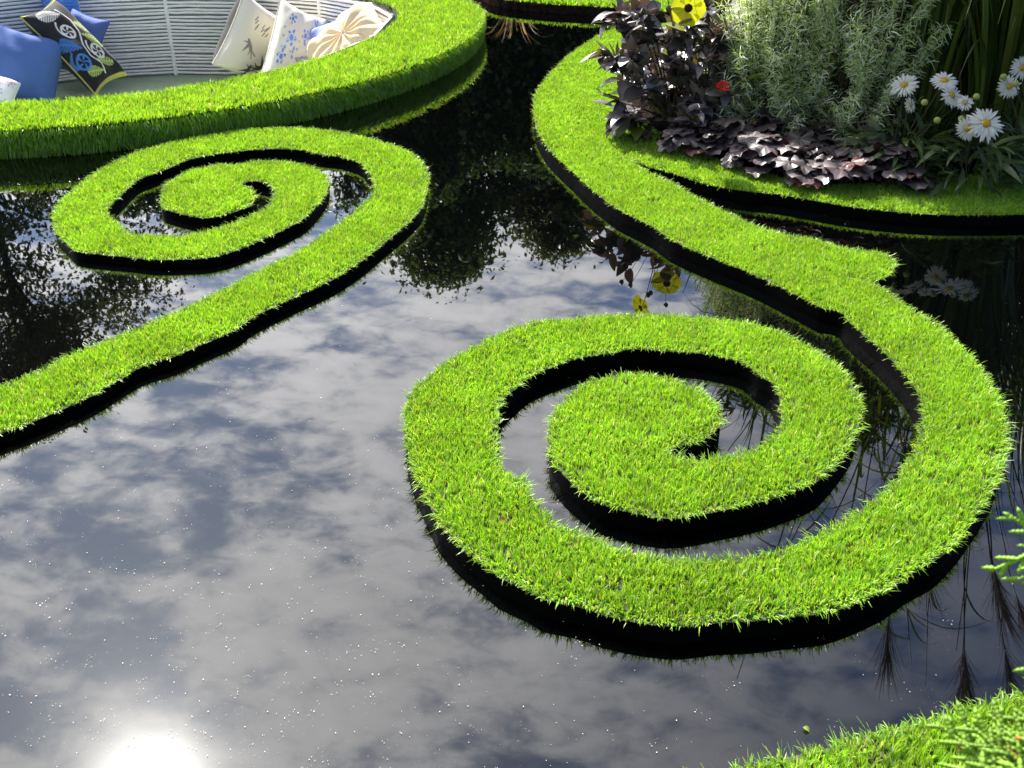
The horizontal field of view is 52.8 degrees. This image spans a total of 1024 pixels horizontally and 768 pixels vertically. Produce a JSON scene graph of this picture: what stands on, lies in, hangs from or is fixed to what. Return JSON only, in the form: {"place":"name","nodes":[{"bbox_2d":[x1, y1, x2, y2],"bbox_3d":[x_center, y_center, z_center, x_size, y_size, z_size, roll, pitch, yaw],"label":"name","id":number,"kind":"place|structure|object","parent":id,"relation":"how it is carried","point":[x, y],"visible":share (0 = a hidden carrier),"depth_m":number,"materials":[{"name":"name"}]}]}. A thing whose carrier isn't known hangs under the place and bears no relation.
{"place":"outdoors","nodes":[
{"label":"outdoors","id":0,"kind":"place"},
{"bbox_2d":[0,0,1023,767],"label":"water","id":1,"kind":"structure","parent":0,"point":[284,504],"depth_m":2.20,"materials":[{"name":"black liquid"}]},
{"bbox_2d":[0,125,430,444],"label":"turf spiral","id":2,"kind":"object","parent":1,"relation":"on","point":[86,227],"visible":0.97,"depth_m":3.53,"materials":[{"name":"green plant"}]},
{"bbox_2d":[0,0,486,158],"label":"seating pod","id":3,"kind":"object","parent":1,"relation":"in","point":[173,84],"visible":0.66,"depth_m":5.48,"materials":[{"name":"plant"}]},
{"bbox_2d":[0,76,20,102],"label":"cushion","id":4,"kind":"object","parent":3,"relation":"on","point":[9,88],"visible":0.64,"depth_m":6.88,"materials":[{"name":"fabric"}]},
{"bbox_2d":[0,24,61,101],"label":"cushion","id":5,"kind":"object","parent":3,"relation":"on","point":[31,64],"visible":0.73,"depth_m":7.12,"materials":[{"name":"fabric"}]},
{"bbox_2d":[41,0,80,12],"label":"cushion","id":6,"kind":"object","parent":3,"relation":"on","point":[68,4],"visible":0.14,"depth_m":7.60,"materials":[{"name":"fabric"}]},
{"bbox_2d":[20,0,126,94],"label":"cushion","id":7,"kind":"object","parent":3,"relation":"on","point":[90,63],"visible":0.93,"depth_m":7.29,"materials":[{"name":"fabric"}]},
{"bbox_2d":[61,7,110,69],"bbox_3d":[-3.197,-2.525,7.659,0.287,0.497,0.400,17,33,28],"label":"cushion","id":8,"kind":"object","parent":3,"relation":"on","point":[96,28],"visible":0.24,"depth_m":7.58,"materials":[{"name":"fabric"}]},
{"bbox_2d":[212,0,275,76],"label":"cushion","id":9,"kind":"object","parent":3,"relation":"on","point":[243,44],"visible":0.79,"depth_m":7.56,"materials":[{"name":"fabric"}]},
{"bbox_2d":[261,0,327,71],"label":"cushion","id":10,"kind":"object","parent":3,"relation":"on","point":[290,39],"visible":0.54,"depth_m":7.39,"materials":[{"name":"fabric"}]},
{"bbox_2d":[309,20,335,39],"bbox_3d":[-1.355,-2.400,7.498,0.398,0.512,0.383,0,29,0],"label":"cushion","id":11,"kind":"object","parent":3,"relation":"on","point":[314,32],"visible":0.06,"depth_m":7.42,"materials":[{"name":"fabric"}]},
{"bbox_2d":[307,2,382,61],"bbox_3d":[-1.102,-2.293,7.052,0.585,0.555,0.490,-7,30,-12],"label":"cushion","id":12,"kind":"object","parent":3,"relation":"on","point":[356,23],"visible":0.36,"depth_m":6.92,"materials":[{"name":"fabric"}]},
{"bbox_2d":[0,224,1019,767],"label":"floating flecks","id":13,"kind":"object","parent":1,"relation":"on","point":[302,618],"visible":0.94,"depth_m":1.81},
{"bbox_2d":[399,22,1023,643],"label":"turf island","id":14,"kind":"structure","parent":1,"relation":"in","point":[625,448],"depth_m":2.42,"materials":[{"name":"plant"}]},
{"bbox_2d":[580,0,764,140],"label":"dahlia plant","id":15,"kind":"object","parent":14,"relation":"on","point":[678,92],"visible":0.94,"depth_m":4.41,"materials":[{"name":"black plant"}]},
{"bbox_2d":[656,118,724,157],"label":"heuchera plant","id":16,"kind":"object","parent":14,"relation":"on","point":[673,139],"visible":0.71,"depth_m":4.29,"materials":[{"name":"purple plant"}]},
{"bbox_2d":[663,0,759,93],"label":"leafy plant","id":17,"kind":"object","parent":14,"relation":"on","point":[697,56],"depth_m":4.89,"materials":[{"name":"green plant"}]},
{"bbox_2d":[689,100,743,134],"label":"heuchera plant","id":18,"kind":"object","parent":14,"relation":"on","point":[710,120],"visible":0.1,"depth_m":4.48,"materials":[{"name":"purple plant"}]},
{"bbox_2d":[716,80,728,127],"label":"red flower","id":19,"kind":"object","parent":14,"relation":"on","point":[724,83],"visible":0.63,"depth_m":4.24,"materials":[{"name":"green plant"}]},
{"bbox_2d":[696,117,753,161],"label":"heuchera plant","id":20,"kind":"object","parent":14,"relation":"on","point":[734,126],"visible":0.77,"depth_m":4.20,"materials":[{"name":"purple plant"}]},
{"bbox_2d":[721,131,803,177],"bbox_3d":[0.994,-0.931,4.096,0.319,0.141,0.336,0,29,0],"label":"heuchera plant","id":21,"kind":"object","parent":14,"relation":"on","point":[757,149],"visible":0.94,"depth_m":4.04,"materials":[{"name":"purple plant"}]},
{"bbox_2d":[736,107,797,136],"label":"heuchera plant","id":22,"kind":"object","parent":14,"relation":"on","point":[773,123],"visible":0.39,"depth_m":4.33,"materials":[{"name":"purple plant"}]},
{"bbox_2d":[704,0,850,136],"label":"artemisia shrub","id":23,"kind":"object","parent":14,"relation":"on","point":[772,89],"visible":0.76,"depth_m":4.25,"materials":[{"name":"green plant"}]},
{"bbox_2d":[758,142,839,188],"bbox_3d":[1.129,-0.866,4.005,0.319,0.131,0.353,-18,34,-29],"label":"heuchera plant","id":24,"kind":"object","parent":14,"relation":"on","point":[797,169],"visible":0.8,"depth_m":3.93,"materials":[{"name":"purple plant"}]},
{"bbox_2d":[719,0,887,134],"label":"leafy shrub","id":25,"kind":"object","parent":14,"relation":"on","point":[830,80],"visible":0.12,"depth_m":4.37,"materials":[{"name":"green plant"}]},
{"bbox_2d":[787,122,842,155],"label":"heuchera plant","id":26,"kind":"object","parent":14,"relation":"on","point":[815,136],"visible":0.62,"depth_m":4.22,"materials":[{"name":"purple plant"}]},
{"bbox_2d":[799,0,874,124],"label":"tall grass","id":27,"kind":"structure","parent":14,"relation":"on","point":[832,65],"depth_m":4.44,"materials":[{"name":"green plant"}]},
{"bbox_2d":[807,147,888,184],"bbox_3d":[1.269,-0.830,3.943,0.316,0.120,0.345,25,37,37],"label":"heuchera plant","id":28,"kind":"object","parent":14,"relation":"on","point":[829,169],"visible":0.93,"depth_m":3.87,"materials":[{"name":"purple plant"}]},
{"bbox_2d":[829,125,908,159],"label":"heuchera plant","id":29,"kind":"object","parent":14,"relation":"on","point":[888,137],"visible":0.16,"depth_m":4.14,"materials":[{"name":"purple plant"}]},
{"bbox_2d":[793,0,956,144],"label":"artemisia shrub","id":30,"kind":"object","parent":14,"relation":"on","point":[845,113],"visible":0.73,"depth_m":4.14,"materials":[{"name":"green plant"}]},
{"bbox_2d":[843,142,935,192],"bbox_3d":[1.465,-0.853,3.942,0.303,0.171,0.356,-25,38,-38],"label":"heuchera plant","id":31,"kind":"object","parent":14,"relation":"on","point":[920,184],"visible":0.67,"depth_m":3.87,"materials":[{"name":"purple plant"}]},
{"bbox_2d":[833,72,972,191],"bbox_3d":[1.525,-0.991,3.999,0.558,0.454,0.542,-15,32,-25],"label":"daisy plant","id":32,"kind":"object","parent":14,"relation":"on","point":[946,84],"visible":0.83,"depth_m":3.93,"materials":[{"name":"green plant"}]},
{"bbox_2d":[834,59,1011,146],"bbox_3d":[1.677,-1.187,4.289,0.753,0.402,0.748,0,29,0],"label":"leafy plant","id":33,"kind":"object","parent":14,"relation":"on","point":[943,115],"visible":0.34,"depth_m":4.16,"materials":[{"name":"green plant"}]},
{"bbox_2d":[894,114,959,164],"bbox_3d":[1.690,-1.009,4.188,0.336,0.188,0.401,-20,35,-31],"label":"leafy plant","id":34,"kind":"object","parent":14,"relation":"on","point":[914,127],"visible":0.16,"depth_m":4.18,"materials":[{"name":"green plant"}]},
{"bbox_2d":[903,93,1023,198],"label":"daisy plant","id":35,"kind":"object","parent":14,"relation":"on","point":[966,131],"visible":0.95,"depth_m":3.80,"materials":[{"name":"green plant"}]},
{"bbox_2d":[917,107,1011,164],"bbox_3d":[1.827,-0.995,4.159,0.375,0.193,0.342,0,29,0],"label":"leafy plant","id":36,"kind":"object","parent":14,"relation":"on","point":[974,144],"visible":0.22,"depth_m":4.14,"materials":[{"name":"green plant"}]},
{"bbox_2d":[962,93,1022,141],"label":"leafy plant","id":37,"kind":"object","parent":14,"relation":"on","point":[1004,117],"visible":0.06,"depth_m":4.09,"materials":[{"name":"green plant"}]},
{"bbox_2d":[969,56,1023,191],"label":"daisy plant","id":38,"kind":"object","parent":14,"relation":"on","point":[1005,88],"visible":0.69,"depth_m":3.88,"materials":[{"name":"green plant"}]},
{"bbox_2d":[482,0,669,20],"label":"lawn terrace","id":39,"kind":"structure","parent":0,"point":[556,9],"depth_m":7.61,"materials":[{"name":"plant"}]},
{"bbox_2d":[508,0,673,11],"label":"grass","id":40,"kind":"structure","parent":0,"point":[602,3],"depth_m":7.58,"materials":[{"name":"green plant"}]},
{"bbox_2d":[683,677,1023,767],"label":"lawn bank","id":41,"kind":"structure","parent":0,"point":[861,750],"depth_m":1.54,"materials":[{"name":"green plant"}]},
{"bbox_2d":[924,507,1023,767],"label":"conifer shrub","id":42,"kind":"object","parent":41,"relation":"on","point":[995,744],"visible":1,"depth_m":0.60,"materials":[{"name":"green plant"}]},
{"bbox_2d":[844,0,1018,131],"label":"tall grass","id":43,"kind":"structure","parent":0,"point":[950,55],"depth_m":4.12,"materials":[{"name":"green plant"}]},
{"bbox_2d":[889,0,1023,159],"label":"tall grass","id":44,"kind":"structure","parent":0,"point":[995,50],"depth_m":4.03,"materials":[{"name":"green plant"}]}
]}

